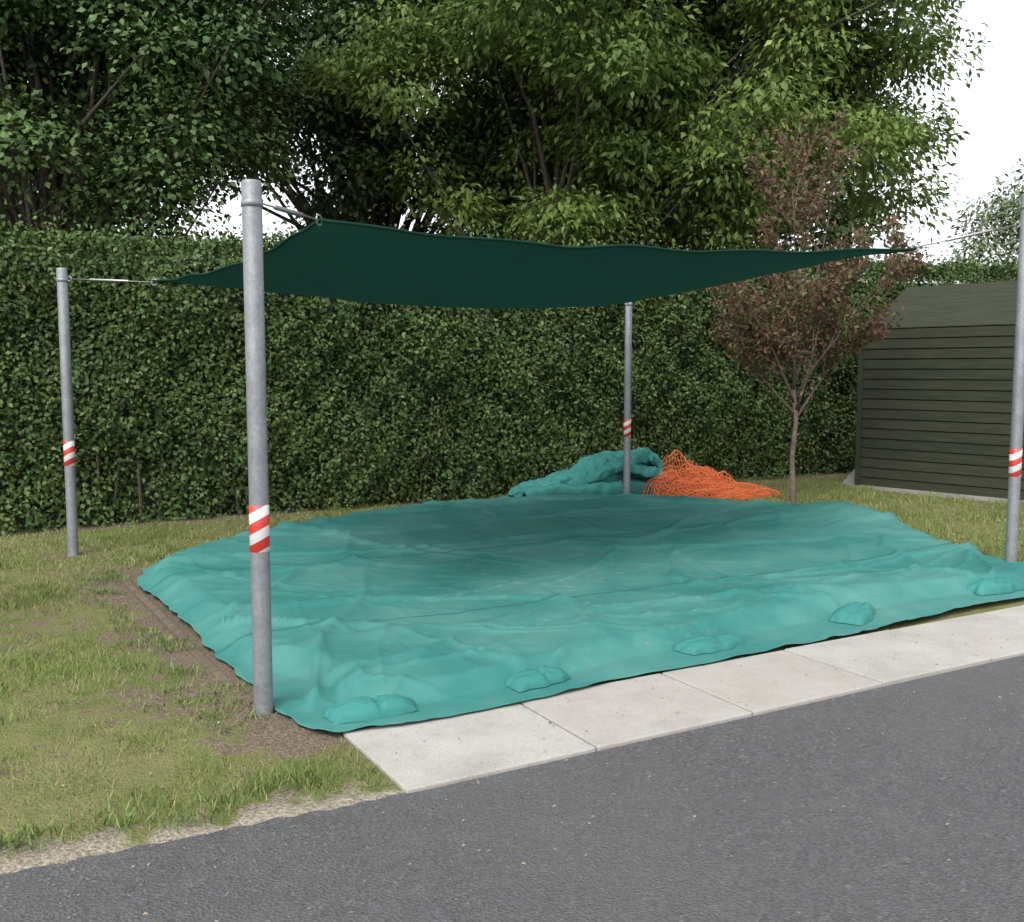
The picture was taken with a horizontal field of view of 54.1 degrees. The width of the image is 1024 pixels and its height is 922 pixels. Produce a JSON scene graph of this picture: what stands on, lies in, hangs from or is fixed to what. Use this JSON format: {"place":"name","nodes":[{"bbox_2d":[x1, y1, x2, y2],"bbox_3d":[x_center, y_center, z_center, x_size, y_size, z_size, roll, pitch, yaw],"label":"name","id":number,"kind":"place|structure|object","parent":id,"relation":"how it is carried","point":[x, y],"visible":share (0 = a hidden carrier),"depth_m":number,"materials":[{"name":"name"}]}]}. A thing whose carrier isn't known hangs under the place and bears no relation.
{"place":"outdoors","nodes":[
{"label":"outdoors","id":0,"kind":"place"},
{"bbox_2d":[0,655,1023,921],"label":"asphalt road","id":1,"kind":"structure","parent":0,"point":[788,829],"depth_m":3.50,"materials":[{"name":"grey asphalt"}]},
{"bbox_2d":[0,471,1023,874],"bbox_3d":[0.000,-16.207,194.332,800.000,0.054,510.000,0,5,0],"label":"grass ground","id":2,"kind":"structure","parent":0,"point":[294,737],"depth_m":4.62,"materials":[{"name":"green plant"}]},
{"bbox_2d":[56,268,78,555],"bbox_3d":[-3.900,-0.318,8.818,0.098,2.720,0.098,0,5,0],"label":"steel post","id":3,"kind":"object","parent":2,"relation":"on","point":[67,407],"visible":0.93,"depth_m":8.78,"materials":[{"name":"grey metal"}]},
{"bbox_2d":[0,71,171,266],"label":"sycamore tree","id":4,"kind":"object","parent":2,"relation":"on","point":[58,80],"depth_m":24.87,"materials":[{"name":"green plant"}]},
{"bbox_2d":[0,0,386,267],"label":"lime tree","id":5,"kind":"object","parent":2,"relation":"on","point":[167,111],"visible":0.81,"depth_m":15.10,"materials":[{"name":"green plant"}]},
{"bbox_2d":[125,583,287,728],"bbox_3d":[-1.984,1.106,6.077,0.077,0.085,3.552,-3,6,-31],"label":"timber border","id":6,"kind":"object","parent":2,"relation":"on","point":[165,621],"visible":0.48,"depth_m":5.83,"materials":[{"name":"wood"}]},
{"bbox_2d":[241,179,272,715],"bbox_3d":[-1.180,0.073,4.666,0.098,2.700,0.098,0,5,0],"label":"steel post","id":7,"kind":"object","parent":2,"relation":"on","point":[254,322],"visible":0.87,"depth_m":4.62,"materials":[{"name":"grey metal"}]},
{"bbox_2d":[173,0,545,267],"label":"lime tree","id":8,"kind":"object","parent":2,"relation":"on","point":[346,158],"visible":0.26,"depth_m":20.85,"materials":[{"name":"green plant"}]},
{"bbox_2d":[0,161,1018,535],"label":"hornbeam hedge","id":9,"kind":"object","parent":2,"relation":"on","point":[372,403],"visible":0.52,"depth_m":11.82,"materials":[{"name":"green plant"}]},
{"bbox_2d":[137,492,1023,731],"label":"sandpit cover","id":10,"kind":"object","parent":2,"relation":"on","point":[426,610],"visible":0.99,"depth_m":7.02,"materials":[{"name":"teal fabric"}]},
{"bbox_2d":[508,447,669,496],"bbox_3d":[1.028,0.154,12.845,2.272,0.619,0.734,-3,6,-27],"label":"folded tarpaulin","id":11,"kind":"object","parent":2,"relation":"on","point":[600,473],"visible":0.81,"depth_m":12.69,"materials":[{"name":"teal plastic"}]},
{"bbox_2d":[623,302,632,492],"bbox_3d":[1.450,-0.680,12.591,0.098,2.750,0.098,0,5,0],"label":"steel post","id":12,"kind":"object","parent":2,"relation":"on","point":[627,399],"visible":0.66,"depth_m":12.54,"materials":[{"name":"grey metal"}]},
{"bbox_2d":[271,0,992,279],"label":"walnut tree","id":13,"kind":"object","parent":2,"relation":"on","point":[640,100],"visible":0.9,"depth_m":18.09,"materials":[{"name":"green plant"}]},
{"bbox_2d":[642,450,782,500],"bbox_3d":[2.592,0.170,12.888,1.897,0.592,1.149,0,5,0],"label":"orange safety netting","id":14,"kind":"object","parent":2,"relation":"on","point":[708,480],"visible":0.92,"depth_m":12.81,"materials":[{"name":"orange plastic"}]},
{"bbox_2d":[514,66,914,280],"bbox_3d":[5.187,-6.401,28.349,11.651,11.460,8.780,0,5,0],"label":"sycamore tree","id":15,"kind":"object","parent":2,"relation":"on","point":[841,224],"visible":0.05,"depth_m":26.42,"materials":[{"name":"green plant"}]},
{"bbox_2d":[705,107,932,502],"bbox_3d":[3.662,-1.832,12.248,2.944,4.907,3.083,0,5,0],"label":"purple plum tree","id":16,"kind":"object","parent":2,"relation":"on","point":[770,336],"visible":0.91,"depth_m":11.86,"materials":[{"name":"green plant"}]},
{"bbox_2d":[839,281,1023,502],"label":"wooden shed","id":17,"kind":"structure","parent":2,"relation":"on","point":[934,389],"depth_m":13.11,"materials":[{"name":"wood"}]},
{"bbox_2d":[947,157,1023,282],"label":"ash tree","id":18,"kind":"object","parent":2,"relation":"on","point":[1001,213],"visible":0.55,"depth_m":37.89,"materials":[{"name":"green plant"}]},
{"bbox_2d":[1005,194,1023,561],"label":"steel post","id":19,"kind":"object","parent":2,"relation":"on","point":[1014,476],"visible":0.81,"depth_m":7.89,"materials":[{"name":"grey metal"}]},
{"bbox_2d":[67,203,1020,308],"bbox_3d":[0.159,-1.610,8.475,6.494,0.627,5.258,-3,6,-33],"label":"shade sail","id":20,"kind":"object","parent":19,"relation":"attached to","point":[345,260],"visible":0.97,"depth_m":7.06,"materials":[{"name":"fabric"}]},
{"bbox_2d":[2,596,1023,921],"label":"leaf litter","id":21,"kind":"object","parent":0,"point":[504,804],"visible":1,"depth_m":3.88,"materials":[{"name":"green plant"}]},
{"bbox_2d":[7,0,1023,283],"label":"sky","id":22,"kind":"structure","parent":0,"point":[991,110],"materials":[{"name":"white"}]},
{"bbox_2d":[343,605,1023,792],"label":"concrete pavement","id":23,"kind":"structure","parent":0,"point":[489,738],"depth_m":4.93,"materials":[{"name":"grey concrete"}]}
]}

